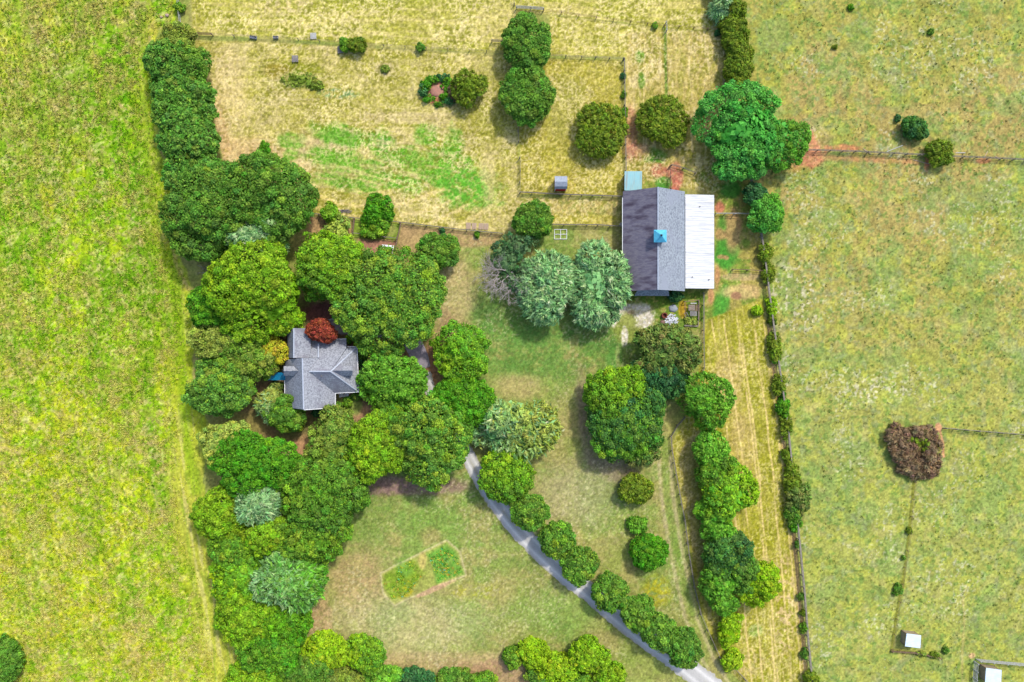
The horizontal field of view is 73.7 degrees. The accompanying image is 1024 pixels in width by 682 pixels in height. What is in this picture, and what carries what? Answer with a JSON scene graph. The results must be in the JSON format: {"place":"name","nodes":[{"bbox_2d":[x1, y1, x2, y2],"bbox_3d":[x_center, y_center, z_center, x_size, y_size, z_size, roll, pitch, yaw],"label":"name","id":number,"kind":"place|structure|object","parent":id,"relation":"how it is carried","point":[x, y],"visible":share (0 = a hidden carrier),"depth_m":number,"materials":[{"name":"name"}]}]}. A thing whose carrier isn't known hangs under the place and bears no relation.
{"place":"outdoors","nodes":[
{"label":"outdoors","id":0,"kind":"place"},
{"bbox_2d":[0,0,1023,681],"bbox_3d":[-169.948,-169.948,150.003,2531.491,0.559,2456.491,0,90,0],"label":"ground","id":1,"kind":"structure","parent":0,"point":[356,130],"depth_m":150.00,"materials":[{"name":"green plant"}]},
{"bbox_2d":[0,632,25,681],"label":"tree","id":2,"kind":"object","parent":1,"relation":"on","point":[11,665],"visible":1,"depth_m":146.40,"materials":[{"name":"green plant"}]},
{"bbox_2d":[0,0,234,681],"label":"meadow grass","id":3,"kind":"structure","parent":1,"relation":"on","point":[62,304],"depth_m":149.88,"materials":[{"name":"plant"}]},
{"bbox_2d":[142,37,197,78],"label":"tree","id":4,"kind":"object","parent":1,"relation":"on","point":[157,59],"visible":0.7,"depth_m":142.52,"materials":[{"name":"green plant"}]},
{"bbox_2d":[156,21,197,48],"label":"tree","id":5,"kind":"object","parent":1,"relation":"on","point":[174,31],"visible":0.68,"depth_m":144.85,"materials":[{"name":"green plant"}]},
{"bbox_2d":[147,69,217,110],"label":"tree","id":6,"kind":"object","parent":1,"relation":"on","point":[183,85],"visible":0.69,"depth_m":142.86,"materials":[{"name":"green plant"}]},
{"bbox_2d":[150,89,219,133],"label":"tree","id":7,"kind":"object","parent":1,"relation":"on","point":[168,113],"visible":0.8,"depth_m":142.57,"materials":[{"name":"green plant"}]},
{"bbox_2d":[153,115,221,158],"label":"tree","id":8,"kind":"object","parent":1,"relation":"on","point":[194,139],"visible":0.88,"depth_m":142.41,"materials":[{"name":"green plant"}]},
{"bbox_2d":[173,40,213,84],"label":"tree","id":9,"kind":"object","parent":1,"relation":"on","point":[191,57],"visible":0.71,"depth_m":143.32,"materials":[{"name":"green plant"}]},
{"bbox_2d":[160,146,236,200],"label":"tree","id":10,"kind":"object","parent":1,"relation":"on","point":[170,171],"visible":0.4,"depth_m":143.15,"materials":[{"name":"green plant"}]},
{"bbox_2d":[157,165,250,262],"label":"tree","id":11,"kind":"object","parent":1,"relation":"on","point":[183,204],"visible":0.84,"depth_m":140.05,"materials":[{"name":"green plant"}]},
{"bbox_2d":[184,281,240,330],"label":"tree","id":12,"kind":"object","parent":1,"relation":"on","point":[198,308],"visible":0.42,"depth_m":141.81,"materials":[{"name":"green plant"}]},
{"bbox_2d":[186,320,242,359],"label":"tree","id":13,"kind":"object","parent":1,"relation":"on","point":[213,340],"visible":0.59,"depth_m":142.73,"materials":[{"name":"green plant"}]},
{"bbox_2d":[188,483,248,541],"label":"tree","id":14,"kind":"object","parent":1,"relation":"on","point":[211,512],"visible":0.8,"depth_m":142.90,"materials":[{"name":"green plant"}]},
{"bbox_2d":[180,354,257,418],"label":"tree","id":15,"kind":"object","parent":1,"relation":"on","point":[208,386],"visible":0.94,"depth_m":142.60,"materials":[{"name":"green plant"}]},
{"bbox_2d":[195,420,251,466],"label":"tree","id":16,"kind":"object","parent":1,"relation":"on","point":[210,443],"visible":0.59,"depth_m":143.46,"materials":[{"name":"green plant"}]},
{"bbox_2d":[206,530,260,570],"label":"tree","id":17,"kind":"object","parent":1,"relation":"on","point":[220,552],"visible":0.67,"depth_m":143.00,"materials":[{"name":"green plant"}]},
{"bbox_2d":[208,549,268,608],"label":"tree","id":18,"kind":"object","parent":1,"relation":"on","point":[224,580],"visible":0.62,"depth_m":143.41,"materials":[{"name":"green plant"}]},
{"bbox_2d":[213,581,276,648],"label":"tree","id":19,"kind":"object","parent":1,"relation":"on","point":[241,623],"visible":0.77,"depth_m":143.02,"materials":[{"name":"green plant"}]},
{"bbox_2d":[212,329,280,382],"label":"tree","id":20,"kind":"object","parent":1,"relation":"on","point":[253,361],"visible":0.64,"depth_m":142.83,"materials":[{"name":"green plant"}]},
{"bbox_2d":[201,237,300,344],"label":"tree","id":21,"kind":"object","parent":1,"relation":"on","point":[282,291],"visible":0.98,"depth_m":138.84,"materials":[{"name":"green plant"}]},
{"bbox_2d":[222,656,282,681],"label":"tree","id":22,"kind":"object","parent":1,"relation":"on","point":[236,672],"visible":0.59,"depth_m":143.55,"materials":[{"name":"green plant"}]},
{"bbox_2d":[207,428,301,498],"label":"tree","id":23,"kind":"object","parent":1,"relation":"on","point":[254,461],"visible":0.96,"depth_m":141.24,"materials":[{"name":"green plant"}]},
{"bbox_2d":[232,479,282,527],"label":"tree","id":24,"kind":"object","parent":1,"relation":"on","point":[258,508],"visible":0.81,"depth_m":141.62,"materials":[{"name":"green plant"}]},
{"bbox_2d":[225,214,291,258],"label":"tree","id":25,"kind":"object","parent":1,"relation":"on","point":[252,232],"visible":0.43,"depth_m":140.63,"materials":[{"name":"green plant"}]},
{"bbox_2d":[238,516,290,557],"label":"tree","id":26,"kind":"object","parent":1,"relation":"on","point":[264,544],"visible":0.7,"depth_m":141.52,"materials":[{"name":"green plant"}]},
{"bbox_2d":[214,149,319,243],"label":"tree","id":27,"kind":"object","parent":1,"relation":"on","point":[263,193],"visible":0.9,"depth_m":139.81,"materials":[{"name":"green plant"}]},
{"bbox_2d":[253,386,280,426],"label":"tree","id":28,"kind":"object","parent":1,"relation":"on","point":[265,399],"visible":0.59,"depth_m":145.46,"materials":[{"name":"green plant"}]},
{"bbox_2d":[234,634,301,680],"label":"tree","id":29,"kind":"object","parent":1,"relation":"on","point":[282,656],"visible":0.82,"depth_m":142.82,"materials":[{"name":"green plant"}]},
{"bbox_2d":[259,334,289,369],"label":"tree","id":30,"kind":"object","parent":1,"relation":"on","point":[283,356],"visible":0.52,"depth_m":144.59,"materials":[{"name":"yellow plant"}]},
{"bbox_2d":[261,393,306,433],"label":"tree","id":31,"kind":"object","parent":1,"relation":"on","point":[282,419],"visible":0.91,"depth_m":144.59,"materials":[{"name":"green plant"}]},
{"bbox_2d":[256,600,313,649],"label":"tree","id":32,"kind":"object","parent":1,"relation":"on","point":[292,627],"visible":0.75,"depth_m":143.13,"materials":[{"name":"green plant"}]},
{"bbox_2d":[264,305,305,336],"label":"tree","id":33,"kind":"object","parent":1,"relation":"on","point":[290,323],"visible":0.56,"depth_m":143.29,"materials":[{"name":"green plant"}]},
{"bbox_2d":[247,546,329,615],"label":"tree","id":34,"kind":"object","parent":1,"relation":"on","point":[288,582],"visible":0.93,"depth_m":141.18,"materials":[{"name":"green plant"}]},
{"bbox_2d":[282,650,333,681],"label":"tree","id":35,"kind":"object","parent":1,"relation":"on","point":[301,673],"visible":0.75,"depth_m":144.66,"materials":[{"name":"green plant"}]},
{"bbox_2d":[271,512,353,565],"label":"tree","id":36,"kind":"object","parent":1,"relation":"on","point":[311,543],"visible":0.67,"depth_m":141.39,"materials":[{"name":"green plant"}]},
{"bbox_2d":[269,328,359,409],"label":"house","id":37,"kind":"structure","parent":1,"relation":"on","point":[314,374],"depth_m":144.20,"materials":[{"name":"grey"}]},
{"bbox_2d":[304,317,337,344],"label":"tree","id":38,"kind":"object","parent":1,"relation":"on","point":[321,330],"visible":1,"depth_m":142.78,"materials":[{"name":"red plant"}]},
{"bbox_2d":[275,455,372,535],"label":"tree","id":39,"kind":"object","parent":1,"relation":"on","point":[310,484],"visible":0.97,"depth_m":140.85,"materials":[{"name":"green plant"}]},
{"bbox_2d":[299,629,348,671],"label":"tree","id":40,"kind":"object","parent":1,"relation":"on","point":[322,646],"visible":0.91,"depth_m":145.36,"materials":[{"name":"green plant"}]},
{"bbox_2d":[294,229,364,304],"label":"tree","id":41,"kind":"object","parent":1,"relation":"on","point":[319,273],"visible":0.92,"depth_m":140.16,"materials":[{"name":"green plant"}]},
{"bbox_2d":[302,403,359,475],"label":"tree","id":42,"kind":"object","parent":1,"relation":"on","point":[328,436],"visible":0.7,"depth_m":143.31,"materials":[{"name":"green plant"}]},
{"bbox_2d":[340,632,386,675],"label":"tree","id":43,"kind":"object","parent":1,"relation":"on","point":[364,651],"visible":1,"depth_m":145.39,"materials":[{"name":"green plant"}]},
{"bbox_2d":[343,408,406,485],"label":"tree","id":44,"kind":"object","parent":1,"relation":"on","point":[380,458],"visible":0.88,"depth_m":141.81,"materials":[{"name":"green plant"}]},
{"bbox_2d":[360,192,393,226],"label":"shrub","id":45,"kind":"object","parent":1,"relation":"on","point":[376,207],"visible":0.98,"depth_m":147.98,"materials":[{"name":"green plant"}]},
{"bbox_2d":[363,664,404,681],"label":"shrub","id":46,"kind":"object","parent":1,"relation":"on","point":[391,673],"visible":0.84,"depth_m":146.88,"materials":[{"name":"green plant"}]},
{"bbox_2d":[328,241,447,361],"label":"tree","id":47,"kind":"object","parent":1,"relation":"on","point":[396,330],"visible":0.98,"depth_m":141.00,"materials":[{"name":"green plant"}]},
{"bbox_2d":[355,352,429,411],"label":"tree","id":48,"kind":"object","parent":1,"relation":"on","point":[399,389],"visible":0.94,"depth_m":143.58,"materials":[{"name":"green plant"}]},
{"bbox_2d":[399,664,435,681],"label":"shrub","id":49,"kind":"object","parent":1,"relation":"on","point":[415,673],"visible":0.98,"depth_m":147.80,"materials":[{"name":"green plant"}]},
{"bbox_2d":[386,548,461,598],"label":"garden plants","id":50,"kind":"object","parent":1,"relation":"on","point":[435,566],"visible":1,"depth_m":149.94,"materials":[{"name":"green plant"}]},
{"bbox_2d":[386,390,474,492],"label":"tree","id":51,"kind":"object","parent":1,"relation":"on","point":[430,446],"visible":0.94,"depth_m":141.47,"materials":[{"name":"green plant"}]},
{"bbox_2d":[417,73,456,107],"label":"bushes","id":52,"kind":"object","parent":1,"relation":"on","point":[427,83],"visible":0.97,"depth_m":149.16,"materials":[{"name":"green plant"}]},
{"bbox_2d":[415,231,460,269],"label":"tree","id":53,"kind":"object","parent":1,"relation":"on","point":[443,253],"visible":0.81,"depth_m":145.38,"materials":[{"name":"green plant"}]},
{"bbox_2d":[433,666,475,681],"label":"shrub","id":54,"kind":"object","parent":1,"relation":"on","point":[458,675],"visible":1,"depth_m":147.95,"materials":[{"name":"green plant"}]},
{"bbox_2d":[428,318,491,384],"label":"tree","id":55,"kind":"object","parent":1,"relation":"on","point":[458,349],"visible":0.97,"depth_m":144.25,"materials":[{"name":"green plant"}]},
{"bbox_2d":[429,373,496,433],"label":"tree","id":56,"kind":"object","parent":1,"relation":"on","point":[470,396],"visible":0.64,"depth_m":143.67,"materials":[{"name":"green plant"}]},
{"bbox_2d":[450,67,488,108],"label":"tree","id":57,"kind":"object","parent":1,"relation":"on","point":[470,88],"visible":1,"depth_m":146.40,"materials":[{"name":"green plant"}]},
{"bbox_2d":[476,447,536,505],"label":"tree","id":58,"kind":"object","parent":1,"relation":"on","point":[508,486],"visible":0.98,"depth_m":143.62,"materials":[{"name":"green plant"}]},
{"bbox_2d":[473,231,540,305],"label":"dying tree","id":59,"kind":"object","parent":1,"relation":"on","point":[510,250],"visible":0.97,"depth_m":145.02,"materials":[{"name":"grey plant"}]},
{"bbox_2d":[471,397,564,463],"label":"tree","id":60,"kind":"object","parent":1,"relation":"on","point":[502,418],"visible":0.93,"depth_m":143.92,"materials":[{"name":"green plant"}]},
{"bbox_2d":[498,64,556,127],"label":"tree","id":61,"kind":"object","parent":1,"relation":"on","point":[514,102],"visible":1,"depth_m":144.71,"materials":[{"name":"green plant"}]},
{"bbox_2d":[501,11,553,74],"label":"tree","id":62,"kind":"object","parent":1,"relation":"on","point":[516,46],"visible":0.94,"depth_m":144.53,"materials":[{"name":"green plant"}]},
{"bbox_2d":[509,494,550,531],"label":"tree","id":63,"kind":"object","parent":1,"relation":"on","point":[525,516],"visible":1,"depth_m":144.42,"materials":[{"name":"green plant"}]},
{"bbox_2d":[511,198,553,239],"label":"tree","id":64,"kind":"object","parent":1,"relation":"on","point":[538,211],"visible":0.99,"depth_m":145.08,"materials":[{"name":"green plant"}]},
{"bbox_2d":[515,635,550,670],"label":"shrub","id":65,"kind":"object","parent":1,"relation":"on","point":[529,653],"visible":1,"depth_m":146.41,"materials":[{"name":"green plant"}]},
{"bbox_2d":[513,248,578,327],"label":"tree","id":66,"kind":"object","parent":1,"relation":"on","point":[545,297],"visible":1,"depth_m":143.32,"materials":[{"name":"green plant"}]},
{"bbox_2d":[534,650,578,681],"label":"shrub","id":67,"kind":"object","parent":1,"relation":"on","point":[555,668],"visible":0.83,"depth_m":146.14,"materials":[{"name":"green plant"}]},
{"bbox_2d":[537,519,576,560],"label":"tree","id":68,"kind":"object","parent":1,"relation":"on","point":[548,539],"visible":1,"depth_m":144.41,"materials":[{"name":"green plant"}]},
{"bbox_2d":[558,545,600,587],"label":"tree","id":69,"kind":"object","parent":1,"relation":"on","point":[580,569],"visible":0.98,"depth_m":144.54,"materials":[{"name":"green plant"}]},
{"bbox_2d":[567,634,611,673],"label":"tree","id":70,"kind":"object","parent":1,"relation":"on","point":[587,653],"visible":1,"depth_m":145.17,"materials":[{"name":"green plant"}]},
{"bbox_2d":[570,297,621,332],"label":"tree","id":71,"kind":"object","parent":1,"relation":"on","point":[598,318],"visible":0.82,"depth_m":144.37,"materials":[{"name":"green plant"}]},
{"bbox_2d":[562,236,634,314],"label":"tree","id":72,"kind":"object","parent":1,"relation":"on","point":[592,283],"visible":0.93,"depth_m":143.28,"materials":[{"name":"green plant"}]},
{"bbox_2d":[574,101,630,159],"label":"tree","id":73,"kind":"object","parent":1,"relation":"on","point":[596,136],"visible":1,"depth_m":146.46,"materials":[{"name":"green plant"}]},
{"bbox_2d":[592,660,627,681],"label":"shrub","id":74,"kind":"object","parent":1,"relation":"on","point":[615,671],"visible":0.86,"depth_m":146.77,"materials":[{"name":"green plant"}]},
{"bbox_2d":[590,570,630,614],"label":"tree","id":75,"kind":"object","parent":1,"relation":"on","point":[615,590],"visible":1,"depth_m":144.54,"materials":[{"name":"green plant"}]},
{"bbox_2d":[582,364,647,423],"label":"tree","id":76,"kind":"object","parent":1,"relation":"on","point":[606,387],"visible":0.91,"depth_m":142.01,"materials":[{"name":"green plant"}]},
{"bbox_2d":[584,376,666,463],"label":"tree","id":77,"kind":"object","parent":1,"relation":"on","point":[628,441],"visible":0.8,"depth_m":142.82,"materials":[{"name":"green plant"}]},
{"bbox_2d":[616,471,654,504],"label":"shrub","id":78,"kind":"object","parent":1,"relation":"on","point":[642,490],"visible":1,"depth_m":147.14,"materials":[{"name":"green plant"}]},
{"bbox_2d":[619,593,656,633],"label":"tree","id":79,"kind":"object","parent":1,"relation":"on","point":[637,612],"visible":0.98,"depth_m":144.10,"materials":[{"name":"green plant"}]},
{"bbox_2d":[628,533,669,571],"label":"shrub","id":80,"kind":"object","parent":1,"relation":"on","point":[648,552],"visible":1,"depth_m":146.38,"materials":[{"name":"green plant"}]},
{"bbox_2d":[624,351,690,399],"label":"tree","id":81,"kind":"object","parent":1,"relation":"on","point":[653,380],"visible":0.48,"depth_m":144.47,"materials":[{"name":"green plant"}]},
{"bbox_2d":[639,611,679,653],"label":"tree","id":82,"kind":"object","parent":1,"relation":"on","point":[662,640],"visible":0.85,"depth_m":144.24,"materials":[{"name":"green plant"}]},
{"bbox_2d":[634,92,690,148],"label":"tree","id":83,"kind":"object","parent":1,"relation":"on","point":[671,121],"visible":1,"depth_m":146.50,"materials":[{"name":"green plant"}]},
{"bbox_2d":[622,187,713,295],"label":"barn","id":84,"kind":"structure","parent":1,"relation":"on","point":[667,239],"depth_m":145.23,"materials":[{"name":"grey"}]},
{"bbox_2d":[632,322,704,377],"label":"tree","id":85,"kind":"object","parent":1,"relation":"on","point":[653,352],"visible":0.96,"depth_m":143.41,"materials":[{"name":"green plant"}]},
{"bbox_2d":[665,626,704,669],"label":"tree","id":86,"kind":"object","parent":1,"relation":"on","point":[690,654],"visible":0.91,"depth_m":144.33,"materials":[{"name":"green plant"}]},
{"bbox_2d":[675,371,736,432],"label":"tree","id":87,"kind":"object","parent":1,"relation":"on","point":[699,400],"visible":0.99,"depth_m":143.94,"materials":[{"name":"green plant"}]},
{"bbox_2d":[691,429,730,466],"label":"tree","id":88,"kind":"object","parent":1,"relation":"on","point":[703,447],"visible":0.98,"depth_m":144.73,"materials":[{"name":"green plant"}]},
{"bbox_2d":[694,452,738,490],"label":"tree","id":89,"kind":"object","parent":1,"relation":"on","point":[707,473],"visible":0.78,"depth_m":144.11,"materials":[{"name":"green plant"}]},
{"bbox_2d":[699,513,738,543],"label":"tree","id":90,"kind":"object","parent":1,"relation":"on","point":[715,529],"visible":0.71,"depth_m":145.12,"materials":[{"name":"green plant"}]},
{"bbox_2d":[697,559,741,603],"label":"tree","id":91,"kind":"object","parent":1,"relation":"on","point":[721,590],"visible":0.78,"depth_m":144.71,"materials":[{"name":"green plant"}]},
{"bbox_2d":[700,530,754,581],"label":"tree","id":92,"kind":"object","parent":1,"relation":"on","point":[720,550],"visible":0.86,"depth_m":144.06,"materials":[{"name":"green plant"}]},
{"bbox_2d":[701,462,760,524],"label":"tree","id":93,"kind":"object","parent":1,"relation":"on","point":[732,496],"visible":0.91,"depth_m":143.81,"materials":[{"name":"green plant"}]},
{"bbox_2d":[717,612,744,649],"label":"shrub","id":94,"kind":"object","parent":1,"relation":"on","point":[729,632],"visible":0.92,"depth_m":147.34,"materials":[{"name":"green plant"}]},
{"bbox_2d":[690,78,781,169],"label":"tree","id":95,"kind":"object","parent":1,"relation":"on","point":[744,124],"visible":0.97,"depth_m":142.86,"materials":[{"name":"green plant"}]},
{"bbox_2d":[722,58,754,79],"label":"cedar","id":96,"kind":"object","parent":1,"relation":"on","point":[734,70],"visible":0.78,"depth_m":146.05,"materials":[{"name":"green plant"}]},
{"bbox_2d":[723,39,754,70],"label":"cedar","id":97,"kind":"object","parent":1,"relation":"on","point":[745,51],"visible":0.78,"depth_m":146.10,"materials":[{"name":"green plant"}]},
{"bbox_2d":[710,137,769,182],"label":"tree","id":98,"kind":"object","parent":1,"relation":"on","point":[731,165],"visible":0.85,"depth_m":143.94,"materials":[{"name":"green plant"}]},
{"bbox_2d":[727,548,761,595],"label":"tree","id":99,"kind":"object","parent":1,"relation":"on","point":[753,571],"visible":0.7,"depth_m":144.12,"materials":[{"name":"green plant"}]},
{"bbox_2d":[735,560,782,607],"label":"tree","id":100,"kind":"object","parent":1,"relation":"on","point":[769,576],"visible":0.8,"depth_m":144.64,"materials":[{"name":"green plant"}]},
{"bbox_2d":[746,192,784,234],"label":"tree","id":101,"kind":"object","parent":1,"relation":"on","point":[767,211],"visible":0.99,"depth_m":145.12,"materials":[{"name":"green plant"}]},
{"bbox_2d":[750,114,811,173],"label":"tree","id":102,"kind":"object","parent":1,"relation":"on","point":[793,132],"visible":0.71,"depth_m":143.82,"materials":[{"name":"green plant"}]},
{"bbox_2d":[784,481,811,516],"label":"shrub","id":103,"kind":"object","parent":1,"relation":"on","point":[801,498],"visible":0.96,"depth_m":147.78,"materials":[{"name":"green plant"}]},
{"bbox_2d":[755,0,1023,681],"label":"pasture weeds","id":104,"kind":"object","parent":1,"relation":"on","point":[909,323],"visible":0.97,"depth_m":149.96,"materials":[{"name":"green plant"}]},
{"bbox_2d":[884,421,943,480],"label":"bramble thicket","id":105,"kind":"object","parent":1,"relation":"on","point":[914,452],"visible":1,"depth_m":148.15,"materials":[{"name":"brown plant"}]},
{"bbox_2d":[900,115,929,140],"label":"shrub","id":106,"kind":"object","parent":1,"relation":"on","point":[914,127],"visible":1,"depth_m":147.53,"materials":[{"name":"green plant"}]},
{"bbox_2d":[923,137,955,168],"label":"shrub","id":107,"kind":"object","parent":1,"relation":"on","point":[942,149],"visible":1,"depth_m":147.45,"materials":[{"name":"green plant"}]},
{"bbox_2d":[425,371,721,681],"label":"driveway","id":108,"kind":"structure","parent":0,"point":[528,542],"depth_m":149.95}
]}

